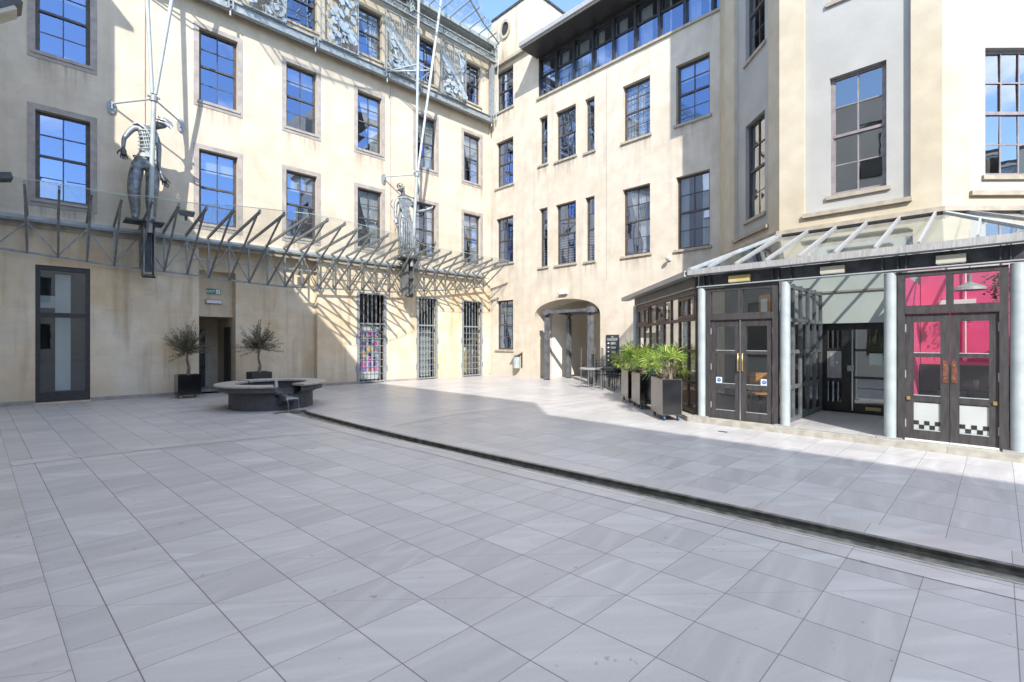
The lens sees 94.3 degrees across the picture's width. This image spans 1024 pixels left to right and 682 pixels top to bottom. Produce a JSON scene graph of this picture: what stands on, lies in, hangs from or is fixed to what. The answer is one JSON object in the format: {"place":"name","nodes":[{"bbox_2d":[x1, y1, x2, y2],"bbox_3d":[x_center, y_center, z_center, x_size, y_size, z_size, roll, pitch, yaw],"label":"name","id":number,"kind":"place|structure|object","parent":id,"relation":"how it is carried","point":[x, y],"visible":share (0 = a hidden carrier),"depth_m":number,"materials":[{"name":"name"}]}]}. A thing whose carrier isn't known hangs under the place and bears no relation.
{"place":"outdoors","nodes":[
{"label":"outdoors","id":0,"kind":"place"},
{"bbox_2d":[425,0,584,36],"label":"sky","id":1,"kind":"structure","parent":0,"point":[490,9],"materials":[{"name":"blue"}]},
{"bbox_2d":[0,390,1023,681],"bbox_3d":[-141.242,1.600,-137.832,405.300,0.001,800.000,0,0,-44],"label":"courtyard paving","id":2,"kind":"structure","parent":0,"point":[338,556],"depth_m":3.20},
{"bbox_2d":[0,432,75,681],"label":"paving border","id":3,"kind":"object","parent":2,"relation":"on","point":[32,647],"depth_m":2.83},
{"bbox_2d":[10,430,336,465],"bbox_3d":[-5.609,1.596,6.837,5.951,0.001,0.692,0,0,-38],"label":"paving band","id":4,"kind":"object","parent":2,"relation":"on","point":[38,460],"visible":1,"depth_m":7.24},
{"bbox_2d":[174,374,200,398],"bbox_3d":[-9.365,1.270,13.706,0.560,0.660,0.560,0,0,-44],"label":"planter","id":5,"kind":"object","parent":2,"relation":"on","point":[185,384],"visible":1,"depth_m":13.50,"materials":[{"name":"metal"}]},
{"bbox_2d":[164,319,215,374],"bbox_3d":[-9.352,0.158,13.766,1.372,1.697,1.501,0,0,-44],"label":"olive tree","id":6,"kind":"object","parent":5,"relation":"in","point":[189,346],"visible":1,"depth_m":13.65,"materials":[{"name":"green plant"}]},
{"bbox_2d":[0,0,490,406],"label":"courtyard building","id":7,"kind":"structure","parent":2,"relation":"on","point":[276,121],"depth_m":15.60,"materials":[{"name":"paint"}]},
{"bbox_2d":[27,0,96,74],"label":"window","id":8,"kind":"structure","parent":7,"relation":"in","point":[33,6],"depth_m":12.59,"materials":[{"name":"beige glass"}]},
{"bbox_2d":[27,101,96,213],"bbox_3d":[-11.837,-4.334,12.523,1.330,3.512,0.240,0,0,-44],"label":"window","id":9,"kind":"structure","parent":7,"relation":"in","point":[33,117],"depth_m":12.42,"materials":[{"name":"beige glass"}]},
{"bbox_2d":[35,264,89,402],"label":"door","id":10,"kind":"structure","parent":7,"relation":"in","point":[62,294],"depth_m":12.82,"materials":[{"name":"grey glass"}]},
{"bbox_2d":[107,0,183,277],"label":"steel mast","id":11,"kind":"object","parent":7,"relation":"attached to","point":[148,262],"visible":0.99,"depth_m":12.91,"materials":[{"name":"metal"}]},
{"bbox_2d":[199,329,204,386],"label":"door","id":12,"kind":"structure","parent":7,"relation":"in","point":[201,356],"depth_m":16.82,"materials":[{"name":"metal"}]},
{"bbox_2d":[206,288,220,294],"bbox_3d":[-9.674,-1.635,15.397,0.400,0.170,0.045,0,0,-44],"label":"exit sign","id":13,"kind":"object","parent":7,"relation":"attached to","point":[213,291],"visible":1,"depth_m":15.38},
{"bbox_2d":[205,299,221,303],"bbox_3d":[-9.659,-1.300,15.381,0.460,0.140,0.088,0,0,-44],"label":"bulkhead light","id":14,"kind":"object","parent":7,"relation":"attached to","point":[208,301],"visible":1,"depth_m":15.33,"materials":[{"name":"white plastic"}]},
{"bbox_2d":[194,20,242,117],"bbox_3d":[-9.293,-8.089,15.006,1.340,3.462,0.240,0,0,-44],"label":"window","id":15,"kind":"structure","parent":7,"relation":"in","point":[197,33],"depth_m":15.03,"materials":[{"name":"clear glass"}]},
{"bbox_2d":[194,142,242,234],"bbox_3d":[-9.321,-4.334,15.035,1.340,3.512,0.320,0,0,-44],"label":"window","id":16,"kind":"structure","parent":7,"relation":"in","point":[207,162],"depth_m":15.07,"materials":[{"name":"beige glass"}]},
{"bbox_2d":[224,327,230,381],"bbox_3d":[-9.703,0.540,16.171,0.040,2.080,0.700,0,0,-44],"label":"door","id":17,"kind":"structure","parent":7,"relation":"in","point":[227,330],"depth_m":16.08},
{"bbox_2d":[0,176,508,292],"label":"glass canopy","id":18,"kind":"object","parent":7,"relation":"attached to","point":[26,220],"visible":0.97,"depth_m":14.70,"materials":[{"name":"metal"}]},
{"bbox_2d":[117,116,172,227],"bbox_3d":[-10.060,-4.722,12.996,1.213,2.927,0.845,0,0,-44],"label":"metal statue","id":19,"kind":"object","parent":18,"relation":"on","point":[139,165],"visible":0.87,"depth_m":12.86,"materials":[{"name":"metal"}]},
{"bbox_2d":[178,209,194,220],"bbox_3d":[-9.130,-3.560,13.293,0.400,0.320,0.220,0,0,-44],"label":"floodlight","id":20,"kind":"object","parent":18,"relation":"attached to","point":[185,213],"visible":0.93,"depth_m":13.24,"materials":[{"name":"metal"}]},
{"bbox_2d":[390,183,432,260],"bbox_3d":[-4.053,-4.693,18.875,1.746,2.867,0.822,0,0,-44],"label":"metal statue","id":21,"kind":"object","parent":18,"relation":"attached to","point":[402,222],"visible":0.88,"depth_m":18.49,"materials":[{"name":"metal"}]},
{"bbox_2d":[282,55,320,141],"bbox_3d":[-7.492,-8.089,16.819,1.330,3.462,0.320,0,0,-44],"label":"window","id":22,"kind":"structure","parent":7,"relation":"in","point":[291,75],"depth_m":16.86,"materials":[{"name":"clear glass"}]},
{"bbox_2d":[282,164,320,245],"bbox_3d":[-7.492,-4.334,16.819,1.330,3.512,0.320,0,0,-44],"label":"window","id":23,"kind":"structure","parent":7,"relation":"in","point":[291,181],"depth_m":16.86,"materials":[{"name":"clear glass"}]},
{"bbox_2d":[287,0,318,35],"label":"window","id":24,"kind":"structure","parent":7,"relation":"in","point":[312,7],"depth_m":16.95,"materials":[{"name":"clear glass"}]},
{"bbox_2d":[203,0,501,126],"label":"steel balcony","id":25,"kind":"structure","parent":7,"relation":"attached to","point":[459,29],"depth_m":19.67,"materials":[{"name":"grey metal"}]},
{"bbox_2d":[242,0,286,23],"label":"relief panel","id":26,"kind":"object","parent":25,"relation":"on","point":[270,8],"visible":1,"depth_m":15.61,"materials":[{"name":"grey metal"}]},
{"bbox_2d":[321,0,358,55],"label":"relief panel","id":27,"kind":"object","parent":25,"relation":"on","point":[345,29],"visible":1,"depth_m":17.26,"materials":[{"name":"grey metal"}]},
{"bbox_2d":[385,8,415,81],"bbox_3d":[-4.403,-11.875,18.987,1.401,2.370,0.272,0,0,-44],"label":"relief panel","id":28,"kind":"object","parent":25,"relation":"on","point":[397,62],"visible":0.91,"depth_m":18.92,"materials":[{"name":"grey metal"}]},
{"bbox_2d":[440,38,467,103],"bbox_3d":[-2.519,-11.875,20.830,1.391,2.370,0.266,0,0,-44],"label":"relief panel","id":29,"kind":"object","parent":25,"relation":"on","point":[450,73],"visible":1,"depth_m":20.77,"materials":[{"name":"grey metal"}]},
{"bbox_2d":[354,84,384,159],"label":"window","id":30,"kind":"structure","parent":7,"relation":"in","point":[370,109],"depth_m":18.81,"materials":[{"name":"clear glass"}]},
{"bbox_2d":[354,182,384,254],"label":"window","id":31,"kind":"structure","parent":7,"relation":"in","point":[370,203],"depth_m":18.82,"materials":[{"name":"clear glass"}]},
{"bbox_2d":[356,7,383,64],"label":"window","id":32,"kind":"structure","parent":7,"relation":"in","point":[370,25],"depth_m":18.85,"materials":[{"name":"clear glass"}]},
{"bbox_2d":[356,292,387,383],"bbox_3d":[-5.605,-0.160,18.716,1.320,3.520,0.400,0,0,-44],"label":"barred door","id":33,"kind":"structure","parent":7,"relation":"in","point":[367,339],"depth_m":18.83,"materials":[{"name":"grey metal"}]},
{"bbox_2d":[381,0,441,297],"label":"steel mast","id":34,"kind":"object","parent":7,"relation":"attached to","point":[407,288],"visible":0.98,"depth_m":18.74,"materials":[{"name":"metal"}]},
{"bbox_2d":[413,108,438,175],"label":"window","id":35,"kind":"structure","parent":7,"relation":"in","point":[428,141],"depth_m":20.70,"materials":[{"name":"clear glass"}]},
{"bbox_2d":[413,197,438,262],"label":"window","id":36,"kind":"structure","parent":7,"relation":"in","point":[430,214],"depth_m":20.75,"materials":[{"name":"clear glass"}]},
{"bbox_2d":[416,37,437,88],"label":"window","id":37,"kind":"structure","parent":7,"relation":"in","point":[432,85],"depth_m":20.56,"materials":[{"name":"clear glass"}]},
{"bbox_2d":[416,296,438,379],"bbox_3d":[-3.790,-0.160,20.550,1.140,3.520,0.490,0,0,-44],"label":"barred door","id":38,"kind":"structure","parent":7,"relation":"in","point":[423,364],"depth_m":20.70,"materials":[{"name":"grey metal"}]},
{"bbox_2d":[461,127,482,188],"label":"window","id":39,"kind":"structure","parent":7,"relation":"in","point":[471,151],"depth_m":22.40,"materials":[{"name":"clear glass"}]},
{"bbox_2d":[461,209,482,268],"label":"window","id":40,"kind":"structure","parent":7,"relation":"in","point":[471,230],"depth_m":22.42,"materials":[{"name":"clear glass"}]},
{"bbox_2d":[461,300,482,376],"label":"barred door","id":41,"kind":"structure","parent":7,"relation":"in","point":[464,354],"depth_m":22.34,"materials":[{"name":"grey metal"}]},
{"bbox_2d":[463,63,481,108],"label":"window","id":42,"kind":"structure","parent":7,"relation":"in","point":[469,84],"depth_m":22.37,"materials":[{"name":"clear glass"}]},
{"bbox_2d":[213,378,325,410],"bbox_3d":[-5.987,1.302,11.862,2.504,0.765,2.504,0,0,-5],"label":"fountain","id":43,"kind":"object","parent":2,"relation":"on","point":[269,394],"visible":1,"depth_m":11.11,"materials":[{"name":"stone"}]},
{"bbox_2d":[276,413,1023,599],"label":"paving border","id":44,"kind":"object","parent":2,"relation":"on","point":[987,584],"visible":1,"depth_m":4.08,"materials":[{"name":"stone"}]},
{"bbox_2d":[290,413,1023,584],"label":"channel edge","id":45,"kind":"object","parent":2,"relation":"on","point":[998,578],"visible":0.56,"depth_m":4.21,"materials":[{"name":"stone"}]},
{"bbox_3d":[-11.629,-3.685,4.399,7.500,10.570,4.740,0,0,-44],"label":"surrounding building","id":46,"kind":"object","parent":2,"relation":"on","visible":0},
{"bbox_2d":[0,172,12,182],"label":"floodlight","id":47,"kind":"object","parent":46,"relation":"attached to","point":[5,177],"visible":1,"depth_m":7.93,"materials":[{"name":"metal"}]},
{"bbox_2d":[0,0,22,23],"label":"lantern","id":48,"kind":"object","parent":46,"relation":"attached to","point":[10,10],"visible":1,"depth_m":7.91,"materials":[{"name":"metal"}]},
{"bbox_2d":[487,0,719,388],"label":"courtyard building","id":49,"kind":"structure","parent":0,"point":[605,163],"depth_m":18.64,"materials":[{"name":"paint"}]},
{"bbox_2d":[494,138,513,190],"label":"window","id":50,"kind":"structure","parent":49,"relation":"in","point":[500,187],"depth_m":22.42,"materials":[{"name":"clear glass"}]},
{"bbox_2d":[494,300,513,351],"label":"window","id":51,"kind":"structure","parent":49,"relation":"in","point":[508,305],"depth_m":22.40,"materials":[{"name":"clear glass"}]},
{"bbox_2d":[495,67,513,115],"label":"window","id":52,"kind":"structure","parent":49,"relation":"in","point":[500,111],"depth_m":22.39,"materials":[{"name":"clear glass"}]},
{"bbox_2d":[496,216,513,265],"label":"window","id":53,"kind":"structure","parent":49,"relation":"in","point":[510,262],"depth_m":22.44,"materials":[{"name":"clear glass"}]},
{"bbox_2d":[499,19,510,38],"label":"round window","id":54,"kind":"structure","parent":49,"relation":"in","point":[505,27],"depth_m":22.63,"materials":[{"name":"stone"}]},
{"bbox_2d":[511,352,521,367],"bbox_3d":[0.198,0.815,21.432,0.380,0.730,0.400,0,0,-44],"label":"wall bin","id":55,"kind":"object","parent":49,"relation":"attached to","point":[516,362],"depth_m":21.34,"materials":[{"name":"metal"}]},
{"bbox_2d":[537,117,548,167],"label":"window","id":56,"kind":"structure","parent":49,"relation":"in","point":[543,164],"depth_m":20.74,"materials":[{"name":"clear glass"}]},
{"bbox_2d":[537,208,548,268],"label":"window","id":57,"kind":"structure","parent":49,"relation":"in","point":[543,266],"depth_m":20.74,"materials":[{"name":"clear glass"}]},
{"bbox_2d":[558,289,567,294],"bbox_3d":[2.114,-2.060,19.669,0.100,0.200,0.440,0,0,-44],"label":"wall light","id":58,"kind":"object","parent":49,"relation":"attached to","point":[563,292],"visible":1,"depth_m":19.61,"materials":[{"name":"white plastic"}]},
{"bbox_2d":[554,106,576,163],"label":"window","id":59,"kind":"structure","parent":49,"relation":"in","point":[572,156],"depth_m":19.82,"materials":[{"name":"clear glass"}]},
{"bbox_2d":[554,201,576,267],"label":"window","id":60,"kind":"structure","parent":49,"relation":"in","point":[572,262],"depth_m":19.86,"materials":[{"name":"clear glass"}]},
{"bbox_2d":[583,98,595,155],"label":"window","id":61,"kind":"structure","parent":49,"relation":"in","point":[589,126],"depth_m":18.98,"materials":[{"name":"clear glass"}]},
{"bbox_2d":[583,197,595,263],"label":"window","id":62,"kind":"structure","parent":49,"relation":"in","point":[589,260],"depth_m":18.98,"materials":[{"name":"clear glass"}]},
{"bbox_2d":[536,0,719,100],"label":"ribbon window","id":63,"kind":"structure","parent":49,"relation":"in","point":[647,13],"depth_m":18.11,"materials":[{"name":"grey glass"}]},
{"bbox_2d":[620,78,651,144],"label":"window","id":64,"kind":"structure","parent":49,"relation":"in","point":[637,97],"depth_m":17.51,"materials":[{"name":"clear glass"}]},
{"bbox_2d":[620,184,651,258],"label":"window","id":65,"kind":"structure","parent":49,"relation":"in","point":[640,198],"depth_m":17.39,"materials":[{"name":"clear glass"}]},
{"bbox_2d":[673,54,711,128],"bbox_3d":[6.074,-7.892,15.840,0.340,3.016,1.350,0,0,-44],"label":"window","id":66,"kind":"structure","parent":49,"relation":"in","point":[700,67],"depth_m":15.93,"materials":[{"name":"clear glass"}]},
{"bbox_2d":[673,171,711,252],"bbox_3d":[6.084,-3.872,15.851,0.370,3.456,1.350,0,0,-44],"label":"window","id":67,"kind":"structure","parent":49,"relation":"in","point":[683,183],"depth_m":16.02,"materials":[{"name":"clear glass"}]},
{"bbox_2d":[201,373,1023,552],"bbox_3d":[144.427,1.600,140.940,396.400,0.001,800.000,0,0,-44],"label":"terrace paving","id":68,"kind":"structure","parent":0,"point":[975,500],"depth_m":6.80,"materials":[{"name":"stone"}]},
{"bbox_2d":[246,371,271,378],"bbox_3d":[-7.985,1.270,14.983,0.580,0.660,0.580,0,0,-44],"label":"planter","id":69,"kind":"object","parent":68,"relation":"on","point":[258,375],"visible":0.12,"depth_m":14.79,"materials":[{"name":"metal"}]},
{"bbox_2d":[231,319,283,371],"bbox_3d":[-7.951,0.132,14.964,1.270,1.750,1.478,0,0,12],"label":"olive tree","id":70,"kind":"object","parent":69,"relation":"in","point":[258,344],"visible":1,"depth_m":14.92,"materials":[{"name":"green plant"}]},
{"bbox_2d":[383,395,620,425],"bbox_3d":[0.183,1.596,11.723,7.402,0.001,0.826,0,0,-42],"label":"paving band","id":71,"kind":"object","parent":68,"relation":"on","point":[406,421],"visible":1,"depth_m":11.04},
{"bbox_2d":[543,306,599,383],"bbox_3d":[2.776,0.120,19.671,1.770,2.960,2.540,0,0,-44],"label":"steel portal","id":72,"kind":"object","parent":68,"relation":"on","point":[589,310],"visible":0.73,"depth_m":19.96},
{"bbox_2d":[580,368,601,389],"bbox_3d":[2.701,1.250,16.161,0.580,0.700,0.580,0,0,39],"label":"folding table","id":73,"kind":"object","parent":68,"relation":"on","point":[594,370],"visible":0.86,"depth_m":16.11,"materials":[{"name":"metal"}]},
{"bbox_2d":[580,348,601,368],"bbox_3d":[2.701,0.548,16.161,0.580,0.700,0.580,0,0,34],"label":"folding table","id":74,"kind":"object","parent":73,"relation":"on","point":[591,367],"visible":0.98,"depth_m":16.08,"materials":[{"name":"metal"}]},
{"bbox_2d":[591,363,608,386],"bbox_3d":[3.152,1.160,17.018,0.523,0.883,0.501,0,0,29],"label":"stacking chair","id":75,"kind":"object","parent":68,"relation":"on","point":[600,374],"visible":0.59,"depth_m":16.93,"materials":[{"name":"black metal"}]},
{"bbox_2d":[591,354,608,378],"bbox_3d":[3.152,0.860,17.018,0.523,0.883,0.501,0,0,29],"label":"stacking chair","id":76,"kind":"object","parent":75,"relation":"on","point":[593,358],"visible":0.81,"depth_m":16.99,"materials":[{"name":"black metal"}]},
{"bbox_2d":[591,360,608,384],"bbox_3d":[3.152,1.060,17.018,0.523,0.883,0.501,0,0,29],"label":"stacking chair","id":77,"kind":"object","parent":75,"relation":"on","point":[598,371],"visible":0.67,"depth_m":16.93,"materials":[{"name":"black metal"}]},
{"bbox_2d":[601,369,620,390],"bbox_3d":[3.375,1.250,15.799,0.580,0.700,0.580,0,0,-39],"label":"folding table","id":78,"kind":"object","parent":68,"relation":"on","point":[612,370],"visible":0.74,"depth_m":15.69,"materials":[{"name":"black plastic"}]},
{"bbox_2d":[601,348,625,369],"bbox_3d":[3.375,0.548,15.799,0.580,0.700,0.580,0,0,43],"label":"folding table","id":79,"kind":"object","parent":78,"relation":"on","point":[614,368],"visible":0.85,"depth_m":15.70,"materials":[{"name":"metal"}]},
{"bbox_2d":[606,335,618,377],"bbox_3d":[3.807,0.540,17.967,0.053,1.620,0.560,0,0,-44],"label":"notice board","id":80,"kind":"object","parent":68,"relation":"on","point":[612,342],"visible":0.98,"depth_m":17.97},
{"bbox_2d":[609,366,620,388],"bbox_3d":[3.728,1.160,16.600,0.501,0.883,0.523,0,0,-21],"label":"stacking chair","id":81,"kind":"object","parent":68,"relation":"on","point":[615,375],"visible":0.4,"depth_m":16.71,"materials":[{"name":"black metal"}]},
{"bbox_2d":[621,369,641,402],"bbox_3d":[3.227,1.174,12.762,0.400,0.849,0.804,0,0,1],"label":"planter","id":82,"kind":"object","parent":68,"relation":"on","point":[626,383],"visible":0.45,"depth_m":12.53,"materials":[{"name":"metal"}]},
{"bbox_2d":[608,339,649,370],"bbox_3d":[3.140,0.357,12.687,1.272,0.926,1.361,0,0,13],"label":"fan palm","id":83,"kind":"object","parent":82,"relation":"in","point":[626,358],"visible":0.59,"depth_m":12.60,"materials":[{"name":"green plant"}]},
{"bbox_2d":[632,372,656,408],"bbox_3d":[3.220,1.174,11.595,0.400,0.849,0.804,0,0,1],"label":"planter","id":84,"kind":"object","parent":68,"relation":"on","point":[641,391],"visible":0.76,"depth_m":11.20,"materials":[{"name":"metal"}]},
{"bbox_2d":[621,342,661,373],"bbox_3d":[3.141,0.401,11.557,1.375,0.856,1.348,0,0,-44],"label":"fan palm","id":85,"kind":"object","parent":84,"relation":"in","point":[641,353],"visible":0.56,"depth_m":11.51,"materials":[{"name":"green plant"}]},
{"bbox_2d":[305,411,1023,572],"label":"channel edge","id":86,"kind":"object","parent":68,"relation":"on","point":[923,548],"visible":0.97,"depth_m":4.46,"materials":[{"name":"stone"}]},
{"bbox_2d":[309,410,1023,565],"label":"paving border","id":87,"kind":"object","parent":68,"relation":"on","point":[998,554],"visible":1,"depth_m":4.69,"materials":[{"name":"stone"}]},
{"bbox_2d":[651,376,681,420],"bbox_3d":[3.235,1.174,9.976,0.400,0.849,0.804,0,0,1],"label":"planter","id":88,"kind":"object","parent":68,"relation":"on","point":[666,396],"visible":0.98,"depth_m":9.58,"materials":[{"name":"metal"}]},
{"bbox_2d":[638,342,693,378],"bbox_3d":[3.101,0.415,10.031,1.266,0.872,1.342,0,0,-23],"label":"fan palm","id":89,"kind":"object","parent":88,"relation":"in","point":[664,354],"visible":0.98,"depth_m":9.93,"materials":[{"name":"green plant"}]},
{"bbox_2d":[621,210,1023,462],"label":"glazed porch","id":90,"kind":"object","parent":68,"relation":"on","point":[933,317],"visible":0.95,"depth_m":8.35,"materials":[{"name":"metal"}]},
{"bbox_2d":[711,320,739,419],"bbox_3d":[4.142,0.533,9.232,0.106,1.915,0.574,0,0,-44],"label":"door","id":91,"kind":"structure","parent":90,"relation":"in","point":[716,382],"depth_m":9.26,"materials":[{"name":"black wood"}]},
{"bbox_2d":[741,319,771,423],"bbox_3d":[4.547,0.533,8.817,0.106,1.915,0.574,0,0,-44],"label":"door","id":92,"kind":"structure","parent":90,"relation":"in","point":[766,384],"depth_m":8.83,"materials":[{"name":"brown wood"}]},
{"bbox_2d":[747,373,766,412],"bbox_3d":[5.033,1.058,9.730,0.400,0.875,0.405,0,0,10],"label":"cafe chair","id":93,"kind":"object","parent":90,"relation":"on","point":[755,378],"visible":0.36,"depth_m":9.55,"materials":[{"name":"brown wood"}]},
{"bbox_2d":[905,313,949,443],"bbox_3d":[6.220,0.535,7.125,0.075,1.920,0.514,0,0,-44],"label":"door","id":94,"kind":"structure","parent":90,"relation":"in","point":[925,422],"depth_m":7.11,"materials":[{"name":"brown wood"}]},
{"bbox_2d":[934,385,988,405],"bbox_3d":[7.557,1.055,7.863,0.600,0.870,0.800,0,0,-44],"label":"dining table","id":95,"kind":"object","parent":90,"relation":"on","point":[968,390],"visible":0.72,"depth_m":7.79,"materials":[{"name":"wood"}]},
{"bbox_2d":[954,248,987,291],"bbox_3d":[7.778,-1.390,8.066,0.460,1.020,0.460,0,0,-44],"label":"pendant lamp","id":96,"kind":"object","parent":90,"relation":"hanging from","point":[969,285],"visible":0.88,"depth_m":8.01,"materials":[{"name":"metal"}]},
{"bbox_2d":[950,311,998,449],"bbox_3d":[6.583,0.535,6.752,0.075,1.920,0.514,0,0,-44],"label":"door","id":97,"kind":"structure","parent":90,"relation":"in","point":[970,426],"depth_m":6.75,"materials":[{"name":"brown wood"}]},
{"bbox_2d":[981,264,1009,312],"bbox_3d":[8.152,-0.951,7.951,0.499,1.298,0.578,0,0,-44],"label":"hanging plant","id":98,"kind":"object","parent":90,"relation":"hanging from","point":[993,294],"visible":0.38,"depth_m":7.98,"materials":[{"name":"green plant"}]},
{"bbox_2d":[720,0,1023,415],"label":"bay building","id":99,"kind":"structure","parent":68,"relation":"on","point":[837,113],"depth_m":10.23,"materials":[{"name":"paint"}]},
{"bbox_2d":[742,113,765,224],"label":"window","id":100,"kind":"structure","parent":99,"relation":"in","point":[751,218],"depth_m":12.65,"materials":[{"name":"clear glass"}]},
{"bbox_2d":[742,0,765,68],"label":"window","id":101,"kind":"structure","parent":99,"relation":"in","point":[752,54],"depth_m":12.60,"materials":[{"name":"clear glass"}]},
{"bbox_2d":[759,294,770,318],"bbox_3d":[6.170,-0.850,11.585,0.040,0.600,0.500,0,0,1],"label":"picture","id":102,"kind":"object","parent":99,"relation":"attached to","point":[764,303],"visible":0.68,"depth_m":11.52,"materials":[{"name":"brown wood"}]},
{"bbox_2d":[825,0,844,7],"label":"window","id":103,"kind":"structure","parent":99,"relation":"in","point":[832,2],"depth_m":10.29,"materials":[{"name":"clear glass"}]},
{"bbox_2d":[822,322,883,414],"bbox_3d":[7.438,0.550,10.333,0.720,2.100,2.000,0,0,-44],"label":"entrance door","id":104,"kind":"structure","parent":99,"relation":"in","point":[852,353],"depth_m":10.33,"materials":[{"name":"black glass"}]},
{"bbox_2d":[825,62,890,200],"bbox_3d":[7.315,-4.422,10.044,0.200,2.655,1.120,0,0,-44],"label":"window","id":105,"kind":"structure","parent":99,"relation":"in","point":[883,186],"depth_m":10.09,"materials":[{"name":"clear glass"}]},
{"bbox_2d":[982,51,1023,179],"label":"window","id":106,"kind":"structure","parent":99,"relation":"in","point":[988,176],"depth_m":9.17,"materials":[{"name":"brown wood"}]},
{"bbox_2d":[292,412,1023,582],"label":"channel bed","id":107,"kind":"object","parent":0,"point":[959,566],"visible":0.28,"depth_m":4.11,"materials":[{"name":"stone"}]},
{"bbox_2d":[274,410,1023,577],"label":"channel wall","id":108,"kind":"structure","parent":107,"relation":"on","point":[930,555],"depth_m":4.59,"materials":[{"name":"stone"}]},
{"bbox_2d":[747,375,760,410],"bbox_3d":[5.358,1.113,10.259,0.680,0.765,0.680,0,0,-44],"label":"cafe table","id":109,"kind":"object","parent":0,"point":[759,401],"visible":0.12,"depth_m":10.24,"materials":[{"name":"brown wood"}]},
{"bbox_2d":[917,364,1009,430],"bbox_3d":[8.580,0.955,7.981,0.530,1.070,2.640,0,0,-44],"label":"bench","id":110,"kind":"object","parent":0,"point":[974,375],"visible":0.17,"depth_m":8.59,"materials":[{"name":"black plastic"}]},
{"bbox_3d":[3.723,0.960,16.591,0.642,0.883,0.662,0,0,-44],"label":"stacking chair","id":111,"kind":"object","parent":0,"visible":0},
{"bbox_2d":[609,354,622,379],"bbox_3d":[3.728,0.860,16.600,0.501,0.883,0.523,0,0,-21],"label":"stacking chair","id":112,"kind":"object","parent":111,"relation":"on","point":[614,361],"visible":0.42,"depth_m":16.77,"materials":[{"name":"black metal"}]}
]}

